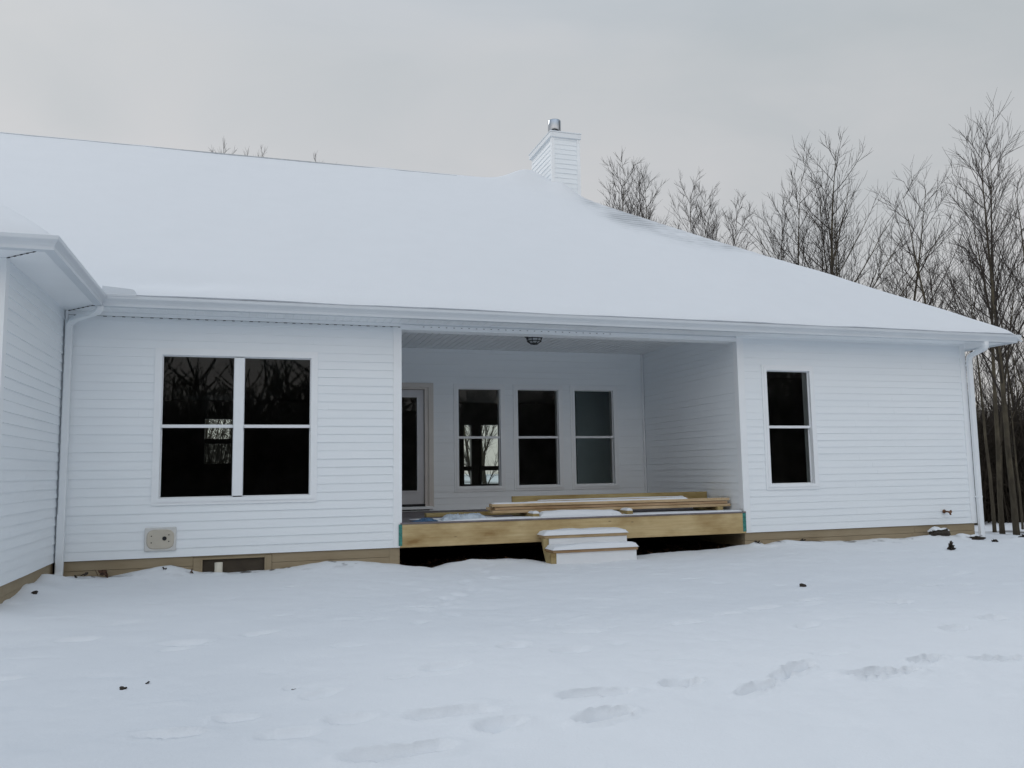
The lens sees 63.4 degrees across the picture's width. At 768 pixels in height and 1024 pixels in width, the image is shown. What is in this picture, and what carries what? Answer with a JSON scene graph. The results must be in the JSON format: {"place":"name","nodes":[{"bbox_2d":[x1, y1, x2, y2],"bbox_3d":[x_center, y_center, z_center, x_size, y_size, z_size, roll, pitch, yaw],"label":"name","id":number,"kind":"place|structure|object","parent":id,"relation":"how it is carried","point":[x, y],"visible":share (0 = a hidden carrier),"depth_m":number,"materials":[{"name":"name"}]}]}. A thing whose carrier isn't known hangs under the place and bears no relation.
{"place":"outdoors","nodes":[
{"label":"outdoors","id":0,"kind":"place"},
{"bbox_2d":[74,570,107,577],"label":"dead leaves","id":1,"kind":"object","parent":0,"point":[103,572],"depth_m":9.16,"materials":[{"name":"brown plant"}]},
{"bbox_2d":[0,474,1023,767],"bbox_3d":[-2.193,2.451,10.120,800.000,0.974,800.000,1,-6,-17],"label":"snowy ground","id":2,"kind":"structure","parent":0,"point":[890,652],"depth_m":5.70,"materials":[{"name":"white snow"}]},
{"bbox_2d":[205,419,231,438],"bbox_3d":[-11.079,1.645,29.418,15.513,6.543,15.478,1,-6,-17],"label":"thicket","id":3,"kind":"object","parent":2,"relation":"on","point":[224,431],"depth_m":26.94,"materials":[{"name":"plant"}]},
{"bbox_2d":[214,562,222,571],"bbox_3d":[-3.426,2.297,9.659,0.092,0.422,0.090,1,-6,-17],"label":"plastic pipe","id":4,"kind":"object","parent":2,"relation":"on","point":[218,567],"visible":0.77,"depth_m":9.64,"materials":[{"name":"white plastic"}]},
{"bbox_2d":[205,138,236,433],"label":"bare tree","id":5,"kind":"object","parent":2,"relation":"on","point":[221,152],"visible":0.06,"depth_m":42.08,"materials":[{"name":"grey plant"}]},
{"bbox_2d":[464,425,497,483],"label":"bare tree","id":6,"kind":"object","parent":2,"relation":"on","point":[467,459],"visible":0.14,"depth_m":25.78,"materials":[{"name":"grey plant"}]},
{"bbox_2d":[0,119,1021,603],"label":"house","id":7,"kind":"structure","parent":2,"relation":"on","point":[350,351],"depth_m":12.27,"materials":[{"name":"plastic"}]},
{"bbox_2d":[202,417,232,465],"bbox_3d":[-7.034,1.373,19.831,0.710,1.160,0.170,1,-6,-17],"label":"rear window","id":8,"kind":"structure","parent":7,"relation":"in","point":[215,452],"depth_m":19.80,"materials":[{"name":"grey glass"}]},
{"bbox_2d":[193,554,271,572],"bbox_3d":[-3.317,2.206,9.842,0.880,0.318,0.084,1,-6,-17],"label":"basement window","id":9,"kind":"structure","parent":7,"relation":"in","point":[249,562],"depth_m":9.86,"materials":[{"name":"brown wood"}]},
{"bbox_2d":[151,348,317,505],"bbox_3d":[-3.325,0.515,10.041,1.873,1.848,0.194,1,-6,-17],"label":"window","id":10,"kind":"structure","parent":7,"relation":"in","point":[239,356],"depth_m":9.96,"materials":[{"name":"plastic"}]},
{"bbox_2d":[402,383,433,509],"bbox_3d":[-1.834,1.023,13.696,1.061,2.090,0.210,1,-6,-17],"label":"door","id":11,"kind":"structure","parent":7,"relation":"in","point":[423,498],"depth_m":13.78,"materials":[{"name":"paint"}]},
{"bbox_2d":[412,518,437,521],"bbox_3d":[-1.134,1.760,10.760,0.340,0.042,0.280,1,-6,-17],"label":"plastic sheet","id":12,"kind":"object","parent":7,"relation":"on","point":[425,519],"visible":1,"depth_m":10.68,"materials":[{"name":"blue plastic"}]},
{"bbox_2d":[439,513,486,520],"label":"snow","id":13,"kind":"structure","parent":7,"relation":"on","point":[447,517],"depth_m":10.79,"materials":[{"name":"white snow"}]},
{"bbox_2d":[424,511,511,516],"bbox_3d":[-0.492,1.876,12.003,1.550,0.054,0.140,1,-6,-17],"label":"lumber board","id":14,"kind":"object","parent":7,"relation":"on","point":[441,514],"visible":0.46,"depth_m":11.86,"materials":[{"name":"brown wood"}]},
{"bbox_2d":[462,423,473,485],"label":"rear window","id":15,"kind":"structure","parent":7,"relation":"in","point":[470,468],"depth_m":21.55,"materials":[{"name":"black glass"}]},
{"bbox_2d":[453,384,505,491],"bbox_3d":[-0.568,0.914,14.122,0.898,1.822,0.194,1,-6,-17],"label":"window","id":16,"kind":"structure","parent":7,"relation":"in","point":[500,388],"depth_m":14.09,"materials":[{"name":"plastic"}]},
{"bbox_2d":[479,423,498,485],"bbox_3d":[-0.582,1.852,21.805,0.600,1.640,0.170,1,-6,-17],"label":"rear window","id":17,"kind":"structure","parent":7,"relation":"in","point":[480,447],"depth_m":21.67,"materials":[{"name":"black glass"}]},
{"bbox_2d":[512,511,539,516],"bbox_3d":[0.182,1.788,11.489,0.092,0.099,0.955,1,-6,-17],"label":"sleeper block","id":18,"kind":"object","parent":7,"relation":"on","point":[533,513],"depth_m":11.18,"materials":[{"name":"brown wood"}]},
{"bbox_2d":[512,491,706,501],"bbox_3d":[1.503,1.738,12.334,3.150,0.205,0.040,1,-6,-17],"label":"lumber board","id":19,"kind":"object","parent":18,"relation":"on","point":[702,494],"visible":0.42,"depth_m":12.30,"materials":[{"name":"brown wood"}]},
{"bbox_2d":[490,503,729,513],"bbox_3d":[1.462,1.759,11.734,3.645,0.038,0.140,1,-6,-17],"label":"lumber board","id":20,"kind":"object","parent":18,"relation":"on","point":[620,507],"visible":0.98,"depth_m":11.68,"materials":[{"name":"brown wood"}]},
{"bbox_2d":[493,501,727,509],"bbox_3d":[1.457,1.718,11.743,3.570,0.037,0.128,1,-6,-17],"label":"lumber board","id":21,"kind":"object","parent":20,"relation":"on","point":[603,505],"visible":0.9,"depth_m":11.64,"materials":[{"name":"brown wood"}]},
{"bbox_2d":[489,497,728,506],"bbox_3d":[1.447,1.661,11.743,3.640,0.063,0.154,1,-6,-17],"label":"lumber board","id":22,"kind":"object","parent":21,"relation":"on","point":[584,502],"visible":1,"depth_m":11.62,"materials":[{"name":"beige wood"}]},
{"bbox_2d":[525,337,542,344],"bbox_3d":[0.342,-0.677,12.746,0.300,0.150,0.300,1,-6,-17],"label":"ceiling lamp","id":23,"kind":"object","parent":7,"relation":"attached to","point":[534,340],"visible":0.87,"depth_m":12.68,"materials":[{"name":"black metal"}]},
{"bbox_2d":[513,385,564,490],"bbox_3d":[0.441,0.931,14.437,0.908,1.822,0.194,1,-6,-17],"label":"window","id":24,"kind":"structure","parent":7,"relation":"in","point":[559,485],"depth_m":14.41,"materials":[{"name":"plastic"}]},
{"bbox_2d":[539,509,622,516],"bbox_3d":[0.923,1.762,11.335,1.210,0.096,0.235,1,-6,-17],"label":"snow patch","id":25,"kind":"object","parent":7,"relation":"on","point":[578,512],"visible":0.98,"depth_m":11.23,"materials":[{"name":"white snow"}]},
{"bbox_2d":[570,385,619,488],"bbox_3d":[1.445,0.949,14.751,0.902,1.822,0.194,1,-6,-17],"label":"window","id":26,"kind":"structure","parent":7,"relation":"in","point":[613,411],"depth_m":14.73,"materials":[{"name":"plastic"}]},
{"bbox_2d":[615,508,632,513],"bbox_3d":[1.490,1.811,11.898,0.092,0.099,0.955,1,-6,-17],"label":"sleeper block","id":27,"kind":"object","parent":7,"relation":"on","point":[626,510],"depth_m":11.47,"materials":[{"name":"beige wood"}]},
{"bbox_2d":[693,506,722,509],"bbox_3d":[2.946,1.865,12.467,0.088,0.064,0.730,1,-6,-17],"label":"sleeper block","id":28,"kind":"object","parent":7,"relation":"on","point":[710,508],"depth_m":12.35,"materials":[{"name":"beige wood"}]},
{"bbox_2d":[760,365,819,489],"bbox_3d":[4.107,0.645,12.362,0.910,1.837,0.194,1,-6,-17],"label":"window","id":29,"kind":"structure","parent":7,"relation":"in","point":[809,408],"depth_m":12.36,"materials":[{"name":"plastic"}]},
{"bbox_2d":[400,542,724,567],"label":"leaf litter","id":30,"kind":"object","parent":2,"relation":"on","point":[491,557],"visible":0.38,"depth_m":11.93,"materials":[{"name":"brown plant"}]},
{"bbox_2d":[537,527,638,563],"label":"porch steps","id":31,"kind":"structure","parent":2,"relation":"on","point":[584,545],"depth_m":10.68,"materials":[{"name":"wood"}]},
{"bbox_2d":[608,173,630,211],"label":"bare tree","id":32,"kind":"object","parent":2,"relation":"on","point":[619,200],"visible":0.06,"depth_m":38.02,"materials":[{"name":"grey plant"}]},
{"bbox_2d":[598,149,647,217],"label":"bare tree","id":33,"kind":"object","parent":2,"relation":"on","point":[623,203],"visible":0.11,"depth_m":35.50,"materials":[{"name":"grey plant"}]},
{"bbox_2d":[625,191,655,217],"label":"bare tree","id":34,"kind":"object","parent":2,"relation":"on","point":[634,203],"visible":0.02,"depth_m":42.48,"materials":[{"name":"grey plant"}]},
{"bbox_2d":[621,164,668,225],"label":"bare tree","id":35,"kind":"object","parent":2,"relation":"on","point":[641,196],"visible":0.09,"depth_m":37.99,"materials":[{"name":"grey plant"}]},
{"bbox_2d":[626,163,668,220],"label":"bare tree","id":36,"kind":"object","parent":2,"relation":"on","point":[650,212],"visible":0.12,"depth_m":37.42,"materials":[{"name":"grey plant"}]},
{"bbox_2d":[681,183,726,238],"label":"bare tree","id":37,"kind":"object","parent":2,"relation":"on","point":[703,212],"visible":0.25,"depth_m":39.75,"materials":[{"name":"grey plant"}]},
{"bbox_2d":[691,202,734,245],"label":"bare tree","id":38,"kind":"object","parent":2,"relation":"on","point":[714,233],"visible":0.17,"depth_m":39.47,"materials":[{"name":"grey plant"}]},
{"bbox_2d":[669,170,757,250],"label":"bare tree","id":39,"kind":"object","parent":2,"relation":"on","point":[727,227],"visible":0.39,"depth_m":38.71,"materials":[{"name":"grey plant"}]},
{"bbox_2d":[740,185,829,271],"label":"bare tree","id":40,"kind":"object","parent":2,"relation":"on","point":[782,225],"visible":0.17,"depth_m":31.41,"materials":[{"name":"grey plant"}]},
{"bbox_2d":[750,139,842,276],"bbox_3d":[10.576,-1.910,30.210,3.234,13.351,4.719,-3,-7,23],"label":"bare tree","id":41,"kind":"object","parent":2,"relation":"on","point":[806,233],"visible":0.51,"depth_m":29.89,"materials":[{"name":"grey plant"}]},
{"bbox_2d":[767,172,879,281],"bbox_3d":[11.131,-1.480,30.385,3.665,12.548,4.339,1,-6,-17],"label":"bare tree","id":42,"kind":"object","parent":2,"relation":"on","point":[838,245],"visible":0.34,"depth_m":29.86,"materials":[{"name":"grey plant"}]},
{"bbox_2d":[793,194,869,285],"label":"bare tree","id":43,"kind":"object","parent":2,"relation":"on","point":[822,239],"visible":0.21,"depth_m":32.91,"materials":[{"name":"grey plant"}]},
{"bbox_2d":[824,254,852,280],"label":"bare tree","id":44,"kind":"object","parent":2,"relation":"on","point":[834,267],"visible":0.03,"depth_m":27.54,"materials":[{"name":"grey plant"}]},
{"bbox_2d":[732,127,973,307],"bbox_3d":[11.694,-2.409,27.214,7.617,13.738,6.780,-6,-8,39],"label":"bare tree","id":45,"kind":"object","parent":2,"relation":"on","point":[831,235],"visible":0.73,"depth_m":28.18,"materials":[{"name":"brown plant"}]},
{"bbox_2d":[811,164,987,313],"bbox_3d":[13.062,-1.483,28.400,5.942,12.164,4.606,-5,-7,33],"label":"bare tree","id":46,"kind":"object","parent":2,"relation":"on","point":[919,261],"visible":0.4,"depth_m":28.28,"materials":[{"name":"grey plant"}]},
{"bbox_2d":[879,271,923,301],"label":"bare tree","id":47,"kind":"object","parent":2,"relation":"on","point":[908,296],"visible":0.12,"depth_m":27.96,"materials":[{"name":"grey plant"}]},
{"bbox_2d":[879,229,969,316],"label":"bare tree","id":48,"kind":"object","parent":2,"relation":"on","point":[902,272],"visible":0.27,"depth_m":28.19,"materials":[{"name":"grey plant"}]},
{"bbox_2d":[864,155,990,524],"bbox_3d":[10.178,-0.958,20.437,2.654,9.388,2.706,1,-6,-17],"label":"bare tree","id":49,"kind":"object","parent":2,"relation":"on","point":[915,260],"visible":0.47,"depth_m":20.51,"materials":[{"name":"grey plant"}]},
{"bbox_2d":[894,228,982,357],"bbox_3d":[13.421,-0.515,26.083,2.650,9.654,3.456,2,-7,-29],"label":"bare tree","id":50,"kind":"object","parent":2,"relation":"on","point":[932,275],"visible":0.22,"depth_m":26.36,"materials":[{"name":"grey plant"}]},
{"bbox_2d":[927,526,950,535],"bbox_3d":[6.541,2.284,12.685,0.386,0.200,0.268,1,-6,-17],"label":"stone","id":51,"kind":"object","parent":2,"relation":"on","point":[934,531],"visible":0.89,"depth_m":12.64,"materials":[{"name":"stone"}]},
{"bbox_2d":[947,541,955,549],"bbox_3d":[6.108,2.270,11.533,0.129,0.176,0.119,1,-6,-17],"label":"weed tuft","id":52,"kind":"object","parent":2,"relation":"on","point":[950,546],"visible":0.99,"depth_m":11.52,"materials":[{"name":"plant"}]},
{"bbox_2d":[904,89,1023,534],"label":"bare tree","id":53,"kind":"object","parent":2,"relation":"on","point":[1013,500],"visible":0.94,"depth_m":15.68,"materials":[{"name":"brown plant"}]},
{"bbox_2d":[912,110,1023,533],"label":"bare tree","id":54,"kind":"object","parent":2,"relation":"on","point":[999,483],"visible":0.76,"depth_m":16.60,"materials":[{"name":"brown plant"}]},
{"bbox_2d":[938,240,997,413],"bbox_3d":[13.160,-0.116,23.848,2.140,8.395,2.217,1,-6,-17],"label":"bare tree","id":55,"kind":"object","parent":2,"relation":"on","point":[973,316],"visible":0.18,"depth_m":23.88,"materials":[{"name":"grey plant"}]},
{"bbox_2d":[914,176,1023,519],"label":"bare tree","id":56,"kind":"object","parent":2,"relation":"on","point":[974,227],"visible":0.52,"depth_m":20.89,"materials":[{"name":"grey plant"}]},
{"bbox_2d":[965,534,985,539],"bbox_3d":[7.108,2.360,12.685,0.312,0.114,0.156,1,-6,-17],"label":"stone","id":57,"kind":"object","parent":2,"relation":"on","point":[975,537],"visible":0.91,"depth_m":12.64,"materials":[{"name":"stone"}]},
{"bbox_2d":[965,350,990,520],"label":"bare tree","id":58,"kind":"object","parent":2,"relation":"on","point":[975,388],"visible":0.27,"depth_m":21.45,"materials":[{"name":"brown plant"}]},
{"bbox_2d":[944,241,1019,531],"bbox_3d":[9.930,0.130,17.644,1.539,6.622,1.694,-6,-8,42],"label":"bare tree","id":59,"kind":"object","parent":2,"relation":"on","point":[994,528],"visible":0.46,"depth_m":17.75,"materials":[{"name":"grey plant"}]},
{"bbox_2d":[973,360,997,412],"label":"bare tree","id":60,"kind":"object","parent":2,"relation":"on","point":[977,387],"visible":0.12,"depth_m":26.99,"materials":[{"name":"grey plant"}]},
{"bbox_2d":[976,354,1013,437],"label":"bare tree","id":61,"kind":"object","parent":2,"relation":"on","point":[990,393],"visible":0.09,"depth_m":24.55,"materials":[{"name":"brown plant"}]},
{"bbox_2d":[967,245,1023,522],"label":"bare tree","id":62,"kind":"object","parent":2,"relation":"on","point":[1000,429],"visible":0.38,"depth_m":20.19,"materials":[{"name":"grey plant"}]},
{"bbox_2d":[968,255,1023,462],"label":"bare tree","id":63,"kind":"object","parent":2,"relation":"on","point":[1004,361],"visible":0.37,"depth_m":21.61,"materials":[{"name":"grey plant"}]},
{"bbox_2d":[969,379,1023,522],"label":"thicket","id":64,"kind":"object","parent":2,"relation":"on","point":[985,483],"visible":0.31,"depth_m":20.50,"materials":[{"name":"brown plant"}]},
{"bbox_2d":[970,167,1023,390],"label":"bare tree","id":65,"kind":"object","parent":2,"relation":"on","point":[1020,354],"visible":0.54,"depth_m":19.65,"materials":[{"name":"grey plant"}]},
{"bbox_2d":[978,315,1021,515],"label":"bare tree","id":66,"kind":"object","parent":2,"relation":"on","point":[998,386],"visible":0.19,"depth_m":21.97,"materials":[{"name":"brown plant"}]},
{"bbox_2d":[979,317,1023,418],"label":"bare tree","id":67,"kind":"object","parent":2,"relation":"on","point":[1007,378],"visible":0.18,"depth_m":25.49,"materials":[{"name":"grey plant"}]},
{"bbox_2d":[985,345,1023,529],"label":"bare tree","id":68,"kind":"object","parent":2,"relation":"on","point":[1019,491],"visible":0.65,"depth_m":18.29,"materials":[{"name":"brown plant"}]},
{"bbox_2d":[987,324,1023,449],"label":"bare tree","id":69,"kind":"object","parent":2,"relation":"on","point":[1015,381],"visible":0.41,"depth_m":20.64,"materials":[{"name":"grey plant"}]},
{"bbox_2d":[998,312,1023,405],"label":"bare tree","id":70,"kind":"object","parent":2,"relation":"on","point":[1011,356],"visible":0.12,"depth_m":27.16,"materials":[{"name":"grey plant"}]},
{"bbox_2d":[0,0,1023,473],"label":"sky","id":71,"kind":"structure","parent":0,"point":[724,90],"materials":[{"name":"grey"}]},
{"bbox_3d":[1.551,1.793,12.243,3.190,0.075,0.140,1,-6,-17],"label":"lumber board","id":72,"kind":"object","parent":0,"visible":0},
{"bbox_2d":[525,496,687,501],"bbox_3d":[1.426,1.714,12.212,2.570,0.077,0.130,1,-6,-17],"label":"lumber board","id":73,"kind":"object","parent":72,"relation":"on","point":[607,498],"visible":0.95,"depth_m":12.14,"materials":[{"name":"brown wood"}]}
]}

